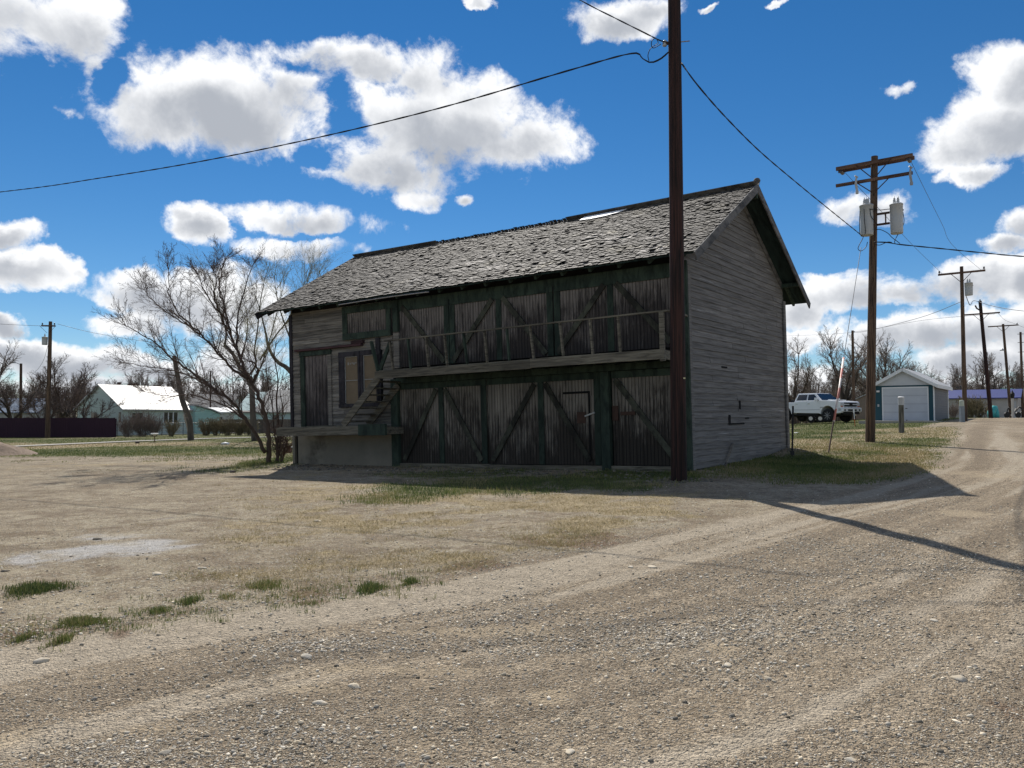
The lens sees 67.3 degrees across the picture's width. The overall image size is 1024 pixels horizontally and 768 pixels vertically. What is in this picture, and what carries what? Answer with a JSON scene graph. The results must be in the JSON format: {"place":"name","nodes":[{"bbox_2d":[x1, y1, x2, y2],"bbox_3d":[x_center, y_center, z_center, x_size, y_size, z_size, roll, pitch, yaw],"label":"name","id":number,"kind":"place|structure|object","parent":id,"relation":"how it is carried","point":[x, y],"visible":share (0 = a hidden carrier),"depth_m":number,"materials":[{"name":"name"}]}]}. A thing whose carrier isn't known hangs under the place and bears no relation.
{"place":"outdoors","nodes":[
{"label":"outdoors","id":0,"kind":"place"},
{"bbox_2d":[15,436,291,446],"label":"sidewalk","id":1,"kind":"structure","parent":0,"point":[121,441],"depth_m":47.19,"materials":[{"name":"concrete"}]},
{"bbox_2d":[0,417,967,485],"bbox_3d":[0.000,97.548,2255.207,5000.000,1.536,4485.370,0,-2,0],"label":"lawn","id":2,"kind":"structure","parent":0,"point":[129,438],"depth_m":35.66,"materials":[{"name":"green plant"}]},
{"bbox_2d":[0,380,18,397],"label":"tall tree","id":3,"kind":"object","parent":2,"relation":"on","point":[7,385],"visible":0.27,"depth_m":108.59,"materials":[{"name":"brown plant"}]},
{"bbox_2d":[0,337,25,399],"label":"bare tree","id":4,"kind":"object","parent":2,"relation":"on","point":[3,368],"visible":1,"depth_m":81.64,"materials":[{"name":"brown plant"}]},
{"bbox_2d":[14,362,21,417],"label":"street light","id":5,"kind":"object","parent":2,"relation":"on","point":[20,383],"visible":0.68,"depth_m":83.97,"materials":[{"name":"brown metal"}]},
{"bbox_2d":[0,442,37,455],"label":"gravel heap","id":6,"kind":"object","parent":2,"relation":"on","point":[8,450],"visible":0.74,"depth_m":31.52,"materials":[{"name":"beige gravel"}]},
{"bbox_2d":[0,398,57,417],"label":"blue roof house","id":7,"kind":"structure","parent":2,"relation":"on","point":[14,413],"depth_m":99.93,"materials":[{"name":"stone"}]},
{"bbox_2d":[0,370,61,417],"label":"bare tree","id":8,"kind":"object","parent":2,"relation":"on","point":[7,404],"visible":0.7,"depth_m":82.03,"materials":[{"name":"brown plant"}]},
{"bbox_2d":[24,373,45,396],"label":"tall tree","id":9,"kind":"object","parent":2,"relation":"on","point":[36,384],"visible":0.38,"depth_m":120.67,"materials":[{"name":"brown plant"}]},
{"bbox_2d":[11,386,75,417],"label":"bare tree","id":10,"kind":"object","parent":2,"relation":"on","point":[55,409],"visible":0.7,"depth_m":69.72,"materials":[{"name":"brown plant"}]},
{"bbox_2d":[40,321,55,437],"bbox_3d":[-35.292,-0.214,58.370,1.180,9.106,0.431,0,-3,-11],"label":"utility pole","id":11,"kind":"object","parent":2,"relation":"on","point":[47,340],"visible":0.99,"depth_m":58.33,"materials":[{"name":"wood"}]},
{"bbox_2d":[0,418,116,437],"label":"purple fence","id":12,"kind":"object","parent":2,"relation":"on","point":[60,427],"visible":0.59,"depth_m":59.52,"materials":[{"name":"purple wood"}]},
{"bbox_2d":[33,352,98,417],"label":"bare tree","id":13,"kind":"object","parent":2,"relation":"on","point":[55,388],"visible":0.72,"depth_m":74.13,"materials":[{"name":"brown plant"}]},
{"bbox_2d":[71,374,92,404],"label":"tall tree","id":14,"kind":"object","parent":2,"relation":"on","point":[81,386],"visible":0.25,"depth_m":105.33,"materials":[{"name":"brown plant"}]},
{"bbox_2d":[45,385,125,417],"bbox_3d":[-35.821,2.408,63.775,5.627,4.526,5.570,-2,-3,35],"label":"bare tree","id":15,"kind":"object","parent":2,"relation":"on","point":[83,414],"visible":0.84,"depth_m":63.90,"materials":[{"name":"brown plant"}]},
{"bbox_2d":[116,411,143,436],"bbox_3d":[-30.851,3.228,61.924,3.005,2.122,2.201,-2,-3,33],"label":"bare bush","id":16,"kind":"object","parent":2,"relation":"on","point":[126,428],"visible":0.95,"depth_m":61.69,"materials":[{"name":"brown plant"}]},
{"bbox_2d":[127,368,152,385],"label":"tall tree","id":17,"kind":"object","parent":2,"relation":"on","point":[138,376],"visible":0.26,"depth_m":139.95,"materials":[{"name":"brown plant"}]},
{"bbox_2d":[128,407,160,436],"bbox_3d":[-30.232,3.093,62.950,2.751,2.497,3.756,0,-2,0],"label":"bare bush","id":18,"kind":"object","parent":2,"relation":"on","point":[142,433],"visible":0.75,"depth_m":62.72,"materials":[{"name":"plant"}]},
{"bbox_2d":[73,382,222,435],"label":"mint house","id":19,"kind":"structure","parent":2,"relation":"on","point":[172,410],"depth_m":68.91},
{"bbox_2d":[141,416,168,435],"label":"bare bush","id":20,"kind":"object","parent":2,"relation":"on","point":[156,426],"visible":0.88,"depth_m":63.17,"materials":[{"name":"brown plant"}]},
{"bbox_2d":[159,369,176,389],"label":"tall tree","id":21,"kind":"object","parent":2,"relation":"on","point":[169,383],"visible":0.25,"depth_m":121.03,"materials":[{"name":"brown plant"}]},
{"bbox_2d":[162,419,181,435],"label":"bare bush","id":22,"kind":"object","parent":2,"relation":"on","point":[172,429],"visible":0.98,"depth_m":62.92,"materials":[{"name":"brown plant"}]},
{"bbox_2d":[163,355,212,440],"bbox_3d":[-21.623,0.926,51.493,3.913,5.917,2.526,-2,-3,43],"label":"dead trunk","id":23,"kind":"object","parent":2,"relation":"on","point":[188,420],"visible":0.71,"depth_m":51.04,"materials":[{"name":"brown wood"}]},
{"bbox_2d":[194,418,218,434],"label":"bare bush","id":24,"kind":"object","parent":2,"relation":"on","point":[205,430],"visible":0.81,"depth_m":65.86,"materials":[{"name":"brown plant"}]},
{"bbox_2d":[205,416,224,434],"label":"bare bush","id":25,"kind":"object","parent":2,"relation":"on","point":[212,426],"visible":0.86,"depth_m":65.60,"materials":[{"name":"brown plant"}]},
{"bbox_2d":[190,394,243,407],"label":"grey roof house","id":26,"kind":"structure","parent":2,"relation":"on","point":[205,401],"depth_m":99.49,"materials":[{"name":"grey"}]},
{"bbox_2d":[211,408,236,418],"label":"white house","id":27,"kind":"structure","parent":2,"relation":"on","point":[226,413],"depth_m":83.39,"materials":[{"name":"paint"}]},
{"bbox_2d":[217,417,235,434],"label":"bare bush","id":28,"kind":"object","parent":2,"relation":"on","point":[222,427],"visible":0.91,"depth_m":65.51,"materials":[{"name":"plant"}]},
{"bbox_2d":[226,417,249,434],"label":"bare bush","id":29,"kind":"object","parent":2,"relation":"on","point":[237,429],"visible":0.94,"depth_m":65.50,"materials":[{"name":"plant"}]},
{"bbox_2d":[228,366,275,397],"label":"bare tree","id":30,"kind":"object","parent":2,"relation":"on","point":[243,387],"visible":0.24,"depth_m":147.79,"materials":[{"name":"brown plant"}]},
{"bbox_2d":[220,419,290,432],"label":"board fence","id":31,"kind":"object","parent":2,"relation":"on","point":[286,423],"visible":0.23,"depth_m":75.06,"materials":[{"name":"wood"}]},
{"bbox_2d":[180,239,338,440],"bbox_3d":[-16.031,-3.016,50.731,11.170,13.623,7.596,-1,-3,21],"label":"budding tree","id":32,"kind":"object","parent":2,"relation":"on","point":[253,422],"visible":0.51,"depth_m":49.92,"materials":[{"name":"brown plant"}]},
{"bbox_2d":[231,390,289,419],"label":"pale house","id":33,"kind":"structure","parent":2,"relation":"on","point":[245,407],"depth_m":80.43,"materials":[{"name":"white paint"}]},
{"bbox_2d":[255,371,274,391],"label":"tall tree","id":34,"kind":"object","parent":2,"relation":"on","point":[262,378],"visible":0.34,"depth_m":112.94,"materials":[{"name":"brown plant"}]},
{"bbox_2d":[243,327,289,460],"bbox_3d":[-7.900,0.332,25.469,1.684,4.715,2.302,0,-2,0],"label":"sapling","id":35,"kind":"object","parent":2,"relation":"on","point":[277,405],"visible":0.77,"depth_m":25.42,"materials":[{"name":"brown plant"}]},
{"bbox_2d":[262,423,291,461],"bbox_3d":[-7.564,1.915,24.901,1.131,1.331,0.960,-2,-3,33],"label":"bare bush","id":36,"kind":"object","parent":2,"relation":"on","point":[284,446],"visible":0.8,"depth_m":24.86,"materials":[{"name":"brown plant"}]},
{"bbox_2d":[226,236,340,373],"bbox_3d":[-13.647,-3.164,46.353,6.988,13.048,4.867,1,-3,-24],"label":"budding tree","id":37,"kind":"object","parent":2,"relation":"on","point":[268,343],"visible":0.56,"depth_m":46.04,"materials":[{"name":"brown plant"}]},
{"bbox_2d":[0,372,1023,423],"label":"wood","id":38,"kind":"object","parent":2,"relation":"on","point":[288,389],"visible":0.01,"depth_m":159.42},
{"bbox_2d":[790,406,793,456],"bbox_3d":[7.444,1.362,20.454,0.115,1.555,0.058,0,-2,0],"label":"steel post","id":39,"kind":"object","parent":2,"relation":"on","point":[791,452],"visible":0.82,"depth_m":20.45,"materials":[{"name":"grey metal"}]},
{"bbox_2d":[787,334,820,423],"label":"bare tree","id":40,"kind":"object","parent":2,"relation":"on","point":[795,375],"visible":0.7,"depth_m":75.10,"materials":[{"name":"brown plant"}]},
{"bbox_2d":[800,369,827,392],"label":"tall tree","id":41,"kind":"object","parent":2,"relation":"on","point":[813,384],"visible":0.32,"depth_m":130.76,"materials":[{"name":"brown plant"}]},
{"bbox_2d":[807,416,824,422],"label":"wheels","id":42,"kind":"object","parent":2,"relation":"on","point":[812,419],"visible":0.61,"depth_m":59.18,"materials":[{"name":"metal"}]},
{"bbox_2d":[789,375,845,395],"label":"bare tree","id":43,"kind":"object","parent":2,"relation":"on","point":[799,387],"visible":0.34,"depth_m":91.69,"materials":[{"name":"brown plant"}]},
{"bbox_2d":[789,393,861,421],"bbox_3d":[21.884,1.719,55.581,2.560,2.056,6.202,1,-3,-29],"label":"pickup truck","id":44,"kind":"object","parent":2,"relation":"on","point":[806,405],"visible":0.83,"depth_m":54.25,"materials":[{"name":"white paint"}]},
{"bbox_2d":[828,249,860,452],"bbox_3d":[10.580,-1.483,24.279,0.081,7.118,7.444,-2,-3,31],"label":"guy wire","id":45,"kind":"object","parent":2,"relation":"on","point":[838,393],"visible":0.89,"depth_m":22.71,"materials":[{"name":"metal"}]},
{"bbox_2d":[812,374,880,400],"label":"bare tree","id":46,"kind":"object","parent":2,"relation":"on","point":[828,376],"visible":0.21,"depth_m":115.91,"materials":[{"name":"brown plant"}]},
{"bbox_2d":[816,326,885,400],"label":"bare tree","id":47,"kind":"object","parent":2,"relation":"on","point":[847,377],"visible":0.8,"depth_m":71.64,"materials":[{"name":"brown plant"}]},
{"bbox_2d":[851,330,855,419],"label":"utility pole","id":48,"kind":"object","parent":2,"relation":"on","point":[853,366],"visible":0.82,"depth_m":66.03,"materials":[{"name":"brown wood"}]},
{"bbox_2d":[856,394,865,419],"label":"bush","id":49,"kind":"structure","parent":2,"relation":"on","point":[861,400],"depth_m":62.79,"materials":[{"name":"brown plant"}]},
{"bbox_2d":[836,153,914,441],"bbox_3d":[12.850,-2.958,27.250,2.560,10.527,1.095,-2,-3,37],"label":"utility pole","id":50,"kind":"object","parent":2,"relation":"on","point":[868,214],"visible":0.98,"depth_m":27.34,"materials":[{"name":"wood"}]},
{"bbox_2d":[876,242,1023,256],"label":"power cable","id":51,"kind":"object","parent":50,"relation":"attached to","point":[952,249],"visible":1,"depth_m":27.16,"materials":[{"name":"black rubber"}]},
{"bbox_2d":[839,332,912,388],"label":"bare tree","id":52,"kind":"object","parent":2,"relation":"on","point":[890,365],"visible":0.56,"depth_m":77.69,"materials":[{"name":"brown plant"}]},
{"bbox_2d":[836,349,928,397],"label":"bare tree","id":53,"kind":"object","parent":2,"relation":"on","point":[863,389],"visible":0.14,"depth_m":83.71,"materials":[{"name":"brown plant"}]},
{"bbox_2d":[898,396,903,432],"bbox_3d":[17.012,1.442,33.614,0.260,1.796,0.253,0,-2,0],"label":"wooden post","id":54,"kind":"object","parent":2,"relation":"on","point":[901,411],"visible":0.9,"depth_m":33.53,"materials":[{"name":"white paint"}]},
{"bbox_2d":[859,368,952,423],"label":"garage","id":55,"kind":"structure","parent":2,"relation":"on","point":[926,398],"depth_m":49.30,"materials":[{"name":"grey"}]},
{"bbox_2d":[883,388,927,420],"bbox_3d":[25.137,1.321,49.211,2.570,2.120,0.053,-2,-3,37],"label":"garage door","id":56,"kind":"structure","parent":55,"relation":"in","point":[915,399],"depth_m":49.13,"materials":[{"name":"white metal"}]},
{"bbox_2d":[949,402,958,417],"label":"bare bush","id":57,"kind":"object","parent":2,"relation":"on","point":[955,411],"visible":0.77,"depth_m":59.80,"materials":[{"name":"plant"}]},
{"bbox_2d":[946,363,973,389],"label":"tall tree","id":58,"kind":"object","parent":2,"relation":"on","point":[955,373],"visible":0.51,"depth_m":130.06,"materials":[{"name":"brown plant"}]},
{"bbox_2d":[954,394,984,417],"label":"bare bush","id":59,"kind":"object","parent":2,"relation":"on","point":[971,410],"visible":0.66,"depth_m":81.77,"materials":[{"name":"plant"}]},
{"bbox_2d":[972,399,987,417],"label":"bare bush","id":60,"kind":"object","parent":2,"relation":"on","point":[983,413],"visible":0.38,"depth_m":82.52,"materials":[{"name":"plant"}]},
{"bbox_2d":[948,389,1022,417],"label":"blue roof building","id":61,"kind":"structure","parent":2,"relation":"on","point":[999,397],"depth_m":85.83,"materials":[{"name":"metal"}]},
{"bbox_2d":[970,351,1005,389],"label":"tall tree","id":62,"kind":"object","parent":2,"relation":"on","point":[991,372],"visible":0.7,"depth_m":125.11,"materials":[{"name":"brown plant"}]},
{"bbox_2d":[0,418,977,641],"bbox_3d":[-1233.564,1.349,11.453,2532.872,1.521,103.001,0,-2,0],"label":"ground","id":63,"kind":"structure","parent":0,"point":[68,491],"depth_m":10.84,"materials":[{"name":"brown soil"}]},
{"bbox_2d":[1,578,89,599],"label":"grass tuft","id":64,"kind":"object","parent":63,"relation":"on","point":[37,587],"visible":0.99,"depth_m":6.75,"materials":[{"name":"green plant"}]},
{"bbox_2d":[144,605,178,616],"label":"grass tuft","id":65,"kind":"object","parent":63,"relation":"on","point":[158,608],"visible":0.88,"depth_m":6.02,"materials":[{"name":"green plant"}]},
{"bbox_2d":[172,594,203,606],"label":"grass tuft","id":66,"kind":"object","parent":63,"relation":"on","point":[186,600],"visible":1,"depth_m":6.27,"materials":[{"name":"green plant"}]},
{"bbox_2d":[92,234,289,462],"bbox_3d":[-10.284,-1.223,24.581,6.530,7.723,6.096,0,-2,0],"label":"bare tree","id":67,"kind":"object","parent":63,"relation":"on","point":[248,377],"visible":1,"depth_m":24.39,"materials":[{"name":"brown plant"}]},
{"bbox_2d":[0,566,453,651],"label":"weeds","id":68,"kind":"object","parent":63,"relation":"on","point":[196,609],"visible":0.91,"depth_m":6.07,"materials":[{"name":"green plant"}]},
{"bbox_2d":[230,458,290,468],"bbox_3d":[-7.922,2.411,23.861,1.129,0.202,6.058,0,-2,0],"label":"grass tuft","id":69,"kind":"object","parent":63,"relation":"on","point":[254,463],"visible":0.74,"depth_m":23.28,"materials":[{"name":"green plant"}]},
{"bbox_2d":[236,577,293,594],"bbox_3d":[-2.193,1.775,6.815,0.546,0.083,0.664,0,-2,0],"label":"grass tuft","id":70,"kind":"object","parent":63,"relation":"on","point":[260,584],"visible":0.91,"depth_m":6.84,"materials":[{"name":"green plant"}]},
{"bbox_2d":[354,578,389,596],"bbox_3d":[-1.204,1.742,6.652,0.330,0.109,0.654,0,-2,-11],"label":"grass tuft","id":71,"kind":"object","parent":63,"relation":"on","point":[374,585],"visible":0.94,"depth_m":6.63,"materials":[{"name":"green plant"}]},
{"bbox_2d":[400,575,420,585],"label":"grass tuft","id":72,"kind":"object","parent":63,"relation":"on","point":[410,580],"visible":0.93,"depth_m":6.84,"materials":[{"name":"green plant"}]},
{"bbox_2d":[256,464,721,484],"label":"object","id":73,"kind":"object","parent":63,"relation":"on","point":[605,475],"visible":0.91,"depth_m":18.18,"materials":[{"name":"soil"}]},
{"bbox_2d":[0,418,1023,767],"bbox_3d":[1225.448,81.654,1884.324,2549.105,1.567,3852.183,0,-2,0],"label":"gravel lane","id":74,"kind":"structure","parent":63,"relation":"on","point":[986,438],"depth_m":4.79,"materials":[{"name":"beige gravel"}]},
{"bbox_2d":[6,629,36,645],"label":"grass tuft","id":75,"kind":"object","parent":74,"relation":"on","point":[23,636],"visible":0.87,"depth_m":5.27,"materials":[{"name":"green plant"}]},
{"bbox_2d":[38,629,77,649],"bbox_3d":[-3.057,1.722,5.252,0.167,0.088,0.398,0,-2,0],"label":"grass tuft","id":76,"kind":"object","parent":74,"relation":"on","point":[63,638],"visible":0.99,"depth_m":5.20,"materials":[{"name":"green plant"}]},
{"bbox_2d":[51,614,118,628],"bbox_3d":[-3.172,1.742,5.719,0.439,0.083,0.382,2,-3,-34],"label":"grass tuft","id":77,"kind":"object","parent":74,"relation":"on","point":[80,621],"visible":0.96,"depth_m":5.67,"materials":[{"name":"green plant"}]},
{"bbox_2d":[950,675,967,681],"bbox_3d":[2.500,1.648,4.307,0.072,0.037,0.098,1,-3,-12],"label":"stone","id":78,"kind":"object","parent":74,"relation":"on","point":[960,678],"visible":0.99,"depth_m":4.28,"materials":[{"name":"white stone"}]},
{"bbox_2d":[951,360,1010,388],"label":"bare tree","id":79,"kind":"object","parent":74,"relation":"on","point":[977,375],"visible":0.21,"depth_m":139.89,"materials":[{"name":"brown plant"}]},
{"bbox_2d":[965,299,999,417],"bbox_3d":[38.079,-1.924,62.259,2.600,9.879,0.702,-2,-3,37],"label":"utility pole","id":80,"kind":"object","parent":74,"relation":"on","point":[988,389],"visible":0.92,"depth_m":62.04,"materials":[{"name":"wood"}]},
{"bbox_2d":[967,369,1016,389],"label":"bare tree","id":81,"kind":"object","parent":74,"relation":"on","point":[976,376],"visible":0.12,"depth_m":136.16,"materials":[{"name":"brown plant"}]},
{"bbox_2d":[988,324,1018,417],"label":"utility pole","id":82,"kind":"object","parent":74,"relation":"on","point":[1006,365],"visible":0.94,"depth_m":78.06,"materials":[{"name":"wood"}]},
{"bbox_2d":[1010,390,1014,417],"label":"post","id":83,"kind":"object","parent":74,"relation":"on","point":[1012,394],"visible":0.94,"depth_m":75.10,"materials":[{"name":"grey metal"}]},
{"bbox_2d":[1004,406,1022,417],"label":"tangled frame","id":84,"kind":"object","parent":74,"relation":"on","point":[1007,414],"visible":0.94,"depth_m":75.96,"materials":[{"name":"grey metal"}]},
{"bbox_2d":[1004,362,1023,388],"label":"tall tree","id":85,"kind":"object","parent":74,"relation":"on","point":[1017,381],"visible":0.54,"depth_m":118.96,"materials":[{"name":"grey plant"}]},
{"bbox_2d":[1018,332,1023,417],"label":"utility pole","id":86,"kind":"object","parent":74,"relation":"on","point":[1021,376],"visible":0.94,"depth_m":86.03,"materials":[{"name":"wood"}]},
{"bbox_2d":[255,178,810,471],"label":"wooden barn","id":87,"kind":"structure","parent":63,"relation":"on","point":[545,345],"depth_m":19.61,"materials":[{"name":"grey wood"}]},
{"bbox_2d":[299,349,341,426],"bbox_3d":[-5.585,0.151,22.762,1.887,2.313,0.193,-2,-3,32],"label":"side door","id":88,"kind":"structure","parent":87,"relation":"in","point":[315,366],"depth_m":22.89,"materials":[{"name":"grey wood"}]},
{"bbox_2d":[338,351,360,407],"bbox_3d":[-4.669,-0.129,22.168,0.839,1.620,0.128,-2,-3,32],"label":"window","id":89,"kind":"structure","parent":87,"relation":"in","point":[348,362],"depth_m":22.20,"materials":[{"name":"beige glass"}]},
{"bbox_2d":[360,349,382,406],"bbox_3d":[-3.982,-0.166,21.740,0.779,1.618,0.128,-2,-3,32],"label":"window","id":90,"kind":"structure","parent":87,"relation":"in","point":[367,366],"depth_m":21.79,"materials":[{"name":"beige glass"}]},
{"bbox_2d":[398,299,450,366],"bbox_3d":[-2.367,-1.347,20.713,1.721,1.738,0.171,-2,-3,32],"label":"loft door","id":91,"kind":"structure","parent":87,"relation":"in","point":[426,318],"depth_m":20.71,"materials":[{"name":"wood"}]},
{"bbox_2d":[399,379,488,463],"bbox_3d":[-1.848,1.019,20.384,2.885,2.234,0.184,-2,-3,32],"label":"sliding door","id":92,"kind":"structure","parent":87,"relation":"in","point":[444,421],"depth_m":20.32,"materials":[{"name":"wood"}]},
{"bbox_2d":[449,286,554,363],"bbox_3d":[-0.314,-1.460,19.435,3.121,1.773,0.168,-2,-3,32],"label":"loft door","id":93,"kind":"structure","parent":87,"relation":"in","point":[533,305],"depth_m":19.38,"materials":[{"name":"grey wood"}]},
{"bbox_2d":[487,372,601,464],"bbox_3d":[0.738,0.877,18.772,3.185,2.241,0.183,-2,-3,32],"label":"sliding door","id":94,"kind":"structure","parent":87,"relation":"in","point":[543,419],"depth_m":18.72,"materials":[{"name":"grey wood"}]},
{"bbox_2d":[553,270,669,355],"bbox_3d":[2.357,-1.608,17.771,3.141,1.775,0.168,-2,-3,32],"label":"loft door","id":95,"kind":"structure","parent":87,"relation":"in","point":[647,292],"depth_m":17.77,"materials":[{"name":"wood"}]},
{"bbox_2d":[611,368,670,465],"bbox_3d":[3.037,0.753,17.340,1.685,2.200,0.182,-2,-3,32],"label":"sliding door","id":96,"kind":"structure","parent":87,"relation":"in","point":[641,418],"depth_m":17.40,"materials":[{"name":"wood"}]},
{"bbox_2d":[662,0,689,480],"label":"utility pole","id":97,"kind":"object","parent":63,"relation":"on","point":[677,368],"visible":0.94,"depth_m":15.40,"materials":[{"name":"brown wood"}]},
{"bbox_2d":[0,52,668,191],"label":"power cable","id":98,"kind":"object","parent":97,"relation":"attached to","point":[663,56],"visible":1,"depth_m":17.90,"materials":[{"name":"black rubber"}]},
{"bbox_2d":[580,0,665,42],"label":"power cable","id":99,"kind":"object","parent":97,"relation":"attached to","point":[623,22],"visible":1,"depth_m":15.13,"materials":[{"name":"black rubber"}]},
{"bbox_2d":[681,62,862,236],"bbox_3d":[7.871,-5.825,21.264,0.506,1.078,14.785,-2,-3,37],"label":"power cable","id":100,"kind":"object","parent":97,"relation":"hanging from","point":[700,88],"visible":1,"depth_m":18.25,"materials":[{"name":"black rubber"}]},
{"bbox_2d":[938,266,984,420],"bbox_3d":[27.309,-2.329,46.575,2.494,9.666,0.460,-1,-3,31],"label":"utility pole","id":101,"kind":"object","parent":63,"relation":"on","point":[968,288],"visible":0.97,"depth_m":46.54,"materials":[{"name":"wood"}]},
{"bbox_2d":[959,400,964,421],"bbox_3d":[26.467,1.643,45.271,0.260,1.395,0.253,0,-2,0],"label":"utility pedestal","id":102,"kind":"object","parent":63,"relation":"on","point":[961,411],"visible":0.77,"depth_m":45.17,"materials":[{"name":"grey metal"}]},
{"bbox_2d":[0,0,1023,415],"label":"sky","id":103,"kind":"structure","parent":0,"point":[90,89],"materials":[{"name":"blue"}]},
{"bbox_2d":[173,445,898,506],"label":"grass","id":104,"kind":"structure","parent":0,"point":[406,489],"depth_m":15.75,"materials":[{"name":"green plant"}]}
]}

